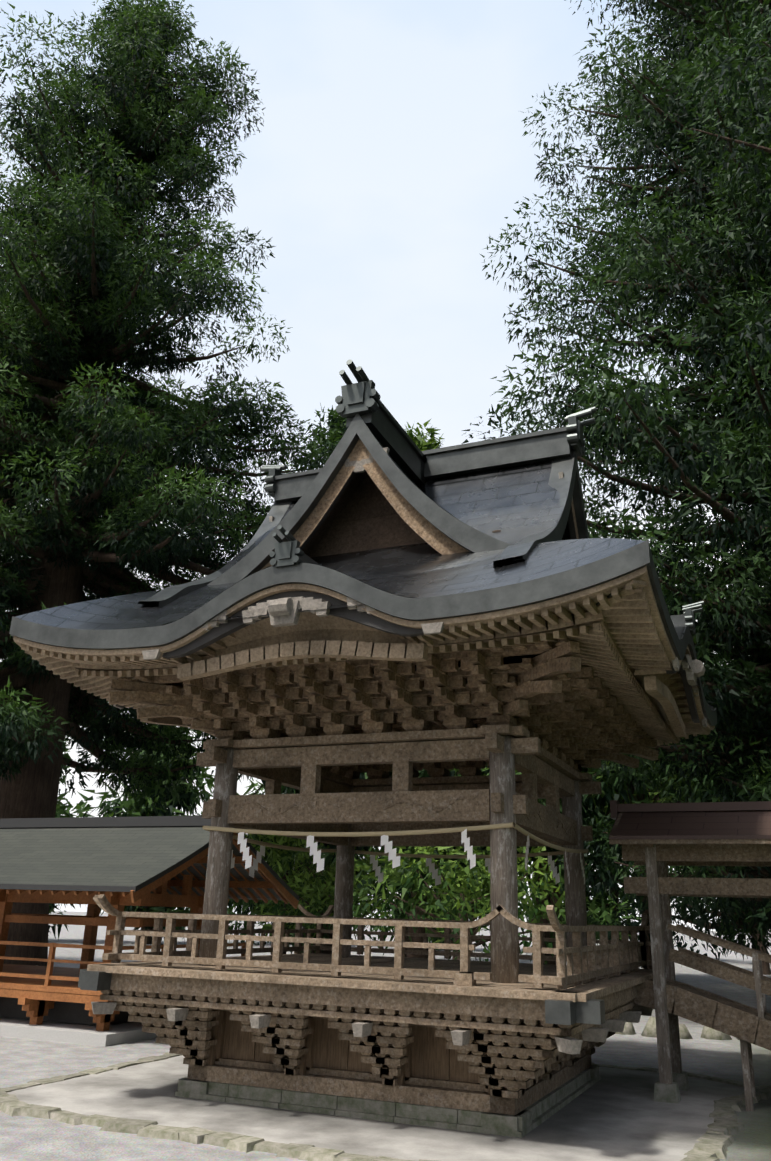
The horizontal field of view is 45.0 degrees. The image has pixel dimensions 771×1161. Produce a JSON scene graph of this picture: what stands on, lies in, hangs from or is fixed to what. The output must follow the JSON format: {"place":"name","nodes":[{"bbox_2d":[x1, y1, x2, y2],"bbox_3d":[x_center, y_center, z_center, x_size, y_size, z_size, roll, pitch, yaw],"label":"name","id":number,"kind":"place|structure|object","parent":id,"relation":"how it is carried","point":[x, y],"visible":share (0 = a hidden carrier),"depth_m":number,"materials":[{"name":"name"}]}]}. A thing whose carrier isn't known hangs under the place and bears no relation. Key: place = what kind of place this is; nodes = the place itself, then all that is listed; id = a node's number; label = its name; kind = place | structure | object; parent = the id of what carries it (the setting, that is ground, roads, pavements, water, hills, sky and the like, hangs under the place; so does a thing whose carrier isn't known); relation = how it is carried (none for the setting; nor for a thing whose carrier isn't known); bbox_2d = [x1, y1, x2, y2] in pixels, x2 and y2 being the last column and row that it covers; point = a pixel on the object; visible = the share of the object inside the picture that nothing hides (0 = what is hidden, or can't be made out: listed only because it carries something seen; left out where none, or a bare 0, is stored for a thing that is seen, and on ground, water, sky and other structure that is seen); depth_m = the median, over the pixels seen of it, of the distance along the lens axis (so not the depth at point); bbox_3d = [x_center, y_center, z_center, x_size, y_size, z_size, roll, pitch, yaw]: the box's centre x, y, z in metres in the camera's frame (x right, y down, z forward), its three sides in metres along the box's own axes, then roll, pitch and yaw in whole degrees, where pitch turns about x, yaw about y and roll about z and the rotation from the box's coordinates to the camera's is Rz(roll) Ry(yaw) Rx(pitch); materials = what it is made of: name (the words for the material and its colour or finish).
{"place":"outdoors","nodes":[
{"label":"outdoors","id":0,"kind":"place"},
{"bbox_2d":[13,566,714,737],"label":"stage eave boards","id":1,"kind":"object","parent":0,"point":[348,643],"visible":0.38,"depth_m":11.03,"materials":[{"name":"brown wood"}]},
{"bbox_2d":[16,440,714,710],"bbox_3d":[0.477,0.009,15.032,8.324,3.718,8.324,-7,-21,22],"label":"roof","id":2,"kind":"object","parent":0,"point":[516,504],"visible":0.23,"depth_m":12.59,"materials":[{"name":"grey metal"}]},
{"bbox_2d":[9,540,716,725],"bbox_3d":[0.431,1.540,14.481,8.324,0.866,8.324,-7,-21,22],"label":"roof edge","id":3,"kind":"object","parent":2,"relation":"attached to","point":[594,573],"depth_m":10.57,"materials":[{"name":"grey metal"}]},
{"bbox_2d":[138,400,686,632],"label":"roof edges","id":4,"kind":"object","parent":2,"relation":"attached to","point":[307,490],"visible":0.35,"depth_m":13.85,"materials":[{"name":"grey metal"}]},
{"bbox_2d":[261,438,578,673],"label":"stage bargeboards","id":5,"kind":"object","parent":2,"relation":"attached to","point":[420,525],"depth_m":13.34,"materials":[{"name":"brown wood"}]},
{"bbox_2d":[269,447,572,521],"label":"stage gable carvings","id":6,"kind":"object","parent":5,"relation":"attached to","point":[359,468],"visible":0.04,"depth_m":13.40,"materials":[{"name":"brown wood"}]},
{"bbox_2d":[260,359,704,634],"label":"roof ornaments","id":7,"kind":"object","parent":2,"relation":"on","point":[362,396],"visible":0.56,"depth_m":13.54},
{"bbox_2d":[21,579,710,745],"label":"eave rafters","id":8,"kind":"object","parent":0,"point":[624,615],"visible":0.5,"depth_m":10.89,"materials":[{"name":"brown wood"}]},
{"bbox_2d":[195,1009,564,1093],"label":"wall panels","id":9,"kind":"object","parent":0,"point":[429,1054],"visible":0.06,"depth_m":11.16,"materials":[{"name":"brown wood"}]},
{"bbox_2d":[73,594,689,741],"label":"stage soffit","id":10,"kind":"structure","parent":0,"point":[263,628],"depth_m":11.41,"materials":[{"name":"brown wood"}]},
{"bbox_2d":[0,0,768,931],"label":"sky","id":11,"kind":"structure","parent":0,"point":[389,151],"materials":[{"name":"white"}]},
{"bbox_2d":[0,911,770,1160],"bbox_3d":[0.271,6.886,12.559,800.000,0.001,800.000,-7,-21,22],"label":"ground","id":12,"kind":"structure","parent":0,"point":[24,1061],"depth_m":14.71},
{"bbox_2d":[48,740,96,939],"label":"tree","id":13,"kind":"object","parent":12,"relation":"on","point":[62,810],"visible":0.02,"depth_m":61.30,"materials":[{"name":"green plant"}]},
{"bbox_2d":[0,1017,157,1046],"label":"stone platform","id":14,"kind":"structure","parent":12,"relation":"on","point":[118,1033],"depth_m":16.37,"materials":[{"name":"grey stone"}]},
{"bbox_2d":[0,209,265,813],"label":"cedar","id":15,"kind":"object","parent":12,"relation":"on","point":[125,781],"depth_m":35.45,"materials":[{"name":"green plant"}]},
{"bbox_2d":[0,832,298,1030],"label":"timber pavilion","id":16,"kind":"object","parent":12,"relation":"on","point":[37,991],"visible":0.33,"depth_m":17.98,"materials":[{"name":"brown wood"}]},
{"bbox_2d":[0,997,129,1024],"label":"pavilion underside","id":17,"kind":"object","parent":16,"relation":"attached to","point":[70,1012],"depth_m":17.22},
{"bbox_2d":[0,816,298,900],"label":"pavilion roof","id":18,"kind":"structure","parent":16,"relation":"attached to","point":[121,854],"depth_m":18.44,"materials":[{"name":"grey metal"}]},
{"bbox_2d":[70,724,232,943],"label":"tree","id":19,"kind":"object","parent":12,"relation":"on","point":[190,796],"depth_m":62.72,"materials":[{"name":"green plant"}]},
{"bbox_2d":[0,0,342,965],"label":"cedar","id":20,"kind":"object","parent":12,"relation":"on","point":[156,40],"depth_m":31.20,"materials":[{"name":"green plant"}]},
{"bbox_2d":[122,563,293,794],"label":"tree","id":21,"kind":"object","parent":12,"relation":"on","point":[191,761],"depth_m":47.70,"materials":[{"name":"green plant"}]},
{"bbox_2d":[174,403,384,953],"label":"cedar","id":22,"kind":"object","parent":12,"relation":"on","point":[334,417],"depth_m":43.94,"materials":[{"name":"green plant"}]},
{"bbox_2d":[227,777,368,944],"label":"tree","id":23,"kind":"object","parent":12,"relation":"on","point":[241,902],"depth_m":68.12,"materials":[{"name":"green plant"}]},
{"bbox_2d":[229,833,375,953],"bbox_3d":[-3.907,11.602,34.817,7.225,5.948,6.373,-7,-21,22],"label":"shrub","id":24,"kind":"object","parent":12,"relation":"on","point":[294,863],"depth_m":34.40,"materials":[{"name":"green plant"}]},
{"bbox_2d":[249,837,443,953],"bbox_3d":[-1.275,10.883,31.358,6.920,5.109,6.932,-7,-21,22],"label":"shrub","id":25,"kind":"object","parent":12,"relation":"on","point":[312,887],"depth_m":30.53,"materials":[{"name":"green plant"}]},
{"bbox_2d":[7,1055,743,1160],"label":"concrete apron","id":26,"kind":"object","parent":12,"relation":"on","point":[614,1114],"visible":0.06,"depth_m":10.47,"materials":[{"name":"grey concrete"}]},
{"bbox_2d":[175,1065,599,1137],"bbox_3d":[0.274,6.777,12.598,4.400,0.231,4.400,-7,-21,22],"label":"stone foundation","id":27,"kind":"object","parent":26,"relation":"on","point":[524,1122],"depth_m":10.74,"materials":[{"name":"grey stone"}]},
{"bbox_2d":[87,953,652,1114],"bbox_3d":[0.296,6.052,12.859,6.220,1.314,6.220,-7,-21,22],"label":"stage wood","id":28,"kind":"object","parent":27,"relation":"on","point":[495,1018],"visible":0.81,"depth_m":10.60,"materials":[{"name":"brown wood"}]},
{"bbox_2d":[78,969,604,1024],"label":"beam end caps","id":29,"kind":"object","parent":28,"relation":"on","point":[569,1012],"visible":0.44,"depth_m":9.27,"materials":[{"name":"grey metal"}]},
{"bbox_2d":[91,1002,652,1053],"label":"beam ends","id":30,"kind":"object","parent":28,"relation":"on","point":[565,1044],"visible":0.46,"depth_m":10.51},
{"bbox_2d":[93,894,651,988],"bbox_3d":[0.326,5.049,13.220,6.587,0.826,6.587,-7,-21,22],"label":"stage railing","id":31,"kind":"object","parent":28,"relation":"on","point":[606,957],"visible":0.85,"depth_m":11.10,"materials":[{"name":"brown wood"}]},
{"bbox_2d":[198,735,586,982],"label":"wooden pillars","id":32,"kind":"structure","parent":28,"relation":"on","point":[504,930],"depth_m":12.29,"materials":[{"name":"brown wood"}]},
{"bbox_2d":[202,822,588,858],"bbox_3d":[0.362,3.857,13.648,4.366,0.156,4.366,-7,-21,22],"label":"shimenawa rope","id":33,"kind":"object","parent":32,"relation":"attached to","point":[398,833],"visible":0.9,"depth_m":12.22,"materials":[{"name":"beige fabric"}]},
{"bbox_2d":[231,829,584,885],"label":"paper streamers","id":34,"kind":"object","parent":33,"relation":"hanging from","point":[319,861],"visible":0.88,"depth_m":12.20,"materials":[{"name":"white paper"}]},
{"bbox_2d":[196,724,601,845],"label":"wooden beams","id":35,"kind":"structure","parent":32,"relation":"attached to","point":[402,799],"depth_m":12.40,"materials":[{"name":"brown wood"}]},
{"bbox_2d":[109,640,657,778],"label":"roof brackets","id":36,"kind":"object","parent":35,"relation":"on","point":[557,700],"visible":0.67,"depth_m":12.18,"materials":[{"name":"brown wood"}]},
{"bbox_2d":[0,1052,770,1160],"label":"apron edge stones","id":37,"kind":"object","parent":12,"relation":"on","point":[716,1139],"visible":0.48,"depth_m":9.97,"materials":[{"name":"grey stone"}]},
{"bbox_2d":[404,418,443,957],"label":"tree","id":38,"kind":"object","parent":12,"relation":"on","point":[421,443],"depth_m":45.40,"materials":[{"name":"green plant"}]},
{"bbox_2d":[293,767,555,958],"bbox_3d":[1.763,6.689,30.779,9.211,12.778,8.809,-7,-21,22],"label":"tree","id":39,"kind":"object","parent":12,"relation":"on","point":[329,856],"depth_m":28.75,"materials":[{"name":"green plant"}]},
{"bbox_2d":[368,848,532,949],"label":"bush","id":40,"kind":"object","parent":12,"relation":"on","point":[396,914],"depth_m":66.38,"materials":[{"name":"green plant"}]},
{"bbox_2d":[330,846,596,963],"bbox_3d":[2.118,9.124,25.929,7.928,4.938,6.896,-7,-21,22],"label":"shrub","id":41,"kind":"object","parent":12,"relation":"on","point":[476,883],"depth_m":25.24,"materials":[{"name":"green plant"}]},
{"bbox_2d":[436,756,667,964],"bbox_3d":[5.178,6.411,30.349,10.619,13.203,10.706,-7,-21,22],"label":"tree","id":42,"kind":"object","parent":12,"relation":"on","point":[608,792],"depth_m":28.92,"materials":[{"name":"green plant"}]},
{"bbox_2d":[462,0,770,966],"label":"cedar","id":43,"kind":"object","parent":12,"relation":"on","point":[624,254],"depth_m":24.94,"materials":[{"name":"green plant"}]},
{"bbox_2d":[518,850,722,946],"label":"shrub","id":44,"kind":"object","parent":12,"relation":"on","point":[602,916],"depth_m":59.70,"materials":[{"name":"green plant"}]},
{"bbox_2d":[530,713,768,968],"bbox_3d":[8.679,8.414,31.667,10.532,10.526,10.918,-7,-21,22],"label":"tree","id":45,"kind":"object","parent":12,"relation":"on","point":[624,787],"depth_m":30.32,"materials":[{"name":"green plant"}]},
{"bbox_2d":[606,718,727,865],"bbox_3d":[10.661,8.359,40.005,10.835,16.380,13.030,-7,-21,22],"label":"tree","id":46,"kind":"object","parent":12,"relation":"on","point":[647,795],"depth_m":37.70,"materials":[{"name":"green plant"}]},
{"bbox_2d":[615,1017,739,1039],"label":"boulders","id":47,"kind":"object","parent":12,"relation":"on","point":[649,1030],"visible":0.23,"depth_m":19.33,"materials":[{"name":"stone"}]},
{"bbox_2d":[609,813,770,1049],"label":"covered walkway","id":48,"kind":"structure","parent":12,"relation":"on","point":[738,1020],"depth_m":12.68,"materials":[{"name":"brown wood"}]},
{"bbox_2d":[618,0,770,698],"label":"cedar","id":49,"kind":"object","parent":12,"relation":"on","point":[741,101],"depth_m":21.72,"materials":[{"name":"green plant"}]},
{"bbox_2d":[699,900,770,958],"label":"bush","id":50,"kind":"object","parent":12,"relation":"on","point":[733,936],"depth_m":59.42,"materials":[{"name":"green plant"}]},
{"bbox_2d":[113,596,706,726],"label":"stage carvings","id":51,"kind":"object","parent":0,"point":[281,612],"visible":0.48,"depth_m":10.81,"materials":[{"name":"wood"}]},
{"bbox_2d":[130,591,699,722],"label":"stage karahafu boards","id":52,"kind":"object","parent":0,"point":[215,634],"visible":0.33,"depth_m":11.14,"materials":[{"name":"brown wood"}]},
{"bbox_2d":[353,680,483,733],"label":"stage ceiling","id":53,"kind":"structure","parent":0,"point":[437,725],"depth_m":15.03,"materials":[{"name":"brown wood"}]},
{"bbox_2d":[302,471,570,676],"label":"stage gable walls","id":54,"kind":"structure","parent":0,"point":[363,515],"depth_m":13.91,"materials":[{"name":"brown wood"}]},
{"bbox_2d":[452,877,461,959],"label":"tree","id":55,"kind":"object","parent":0,"point":[453,957],"depth_m":49.93,"materials":[{"name":"green plant"}]},
{"bbox_2d":[549,773,631,964],"bbox_3d":[7.205,8.962,39.804,12.452,14.915,11.219,-7,-21,22],"label":"tree","id":56,"kind":"object","parent":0,"point":[554,898],"depth_m":37.09,"materials":[{"name":"green plant"}]},
{"bbox_2d":[654,1071,689,1103],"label":"bridge footings","id":57,"kind":"object","parent":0,"point":[668,1093],"visible":0.57,"depth_m":12.13,"materials":[{"name":"grey stone"}]},
{"bbox_2d":[645,844,766,1111],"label":"wooden posts","id":58,"kind":"object","parent":57,"relation":"on","point":[667,1026],"visible":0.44,"depth_m":12.75,"materials":[{"name":"brown wood"}]},
{"bbox_2d":[609,800,770,838],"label":"roof","id":59,"kind":"structure","parent":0,"point":[724,820],"depth_m":13.23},
{"bbox_2d":[678,753,767,801],"bbox_3d":[17.160,10.557,38.403,11.202,11.528,11.580,-7,-21,22],"label":"tree","id":60,"kind":"object","parent":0,"point":[745,782],"depth_m":38.22,"materials":[{"name":"green plant"}]},
{"bbox_2d":[676,765,770,974],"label":"tree","id":61,"kind":"object","parent":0,"point":[766,968],"depth_m":45.90,"materials":[{"name":"green plant"}]}
]}

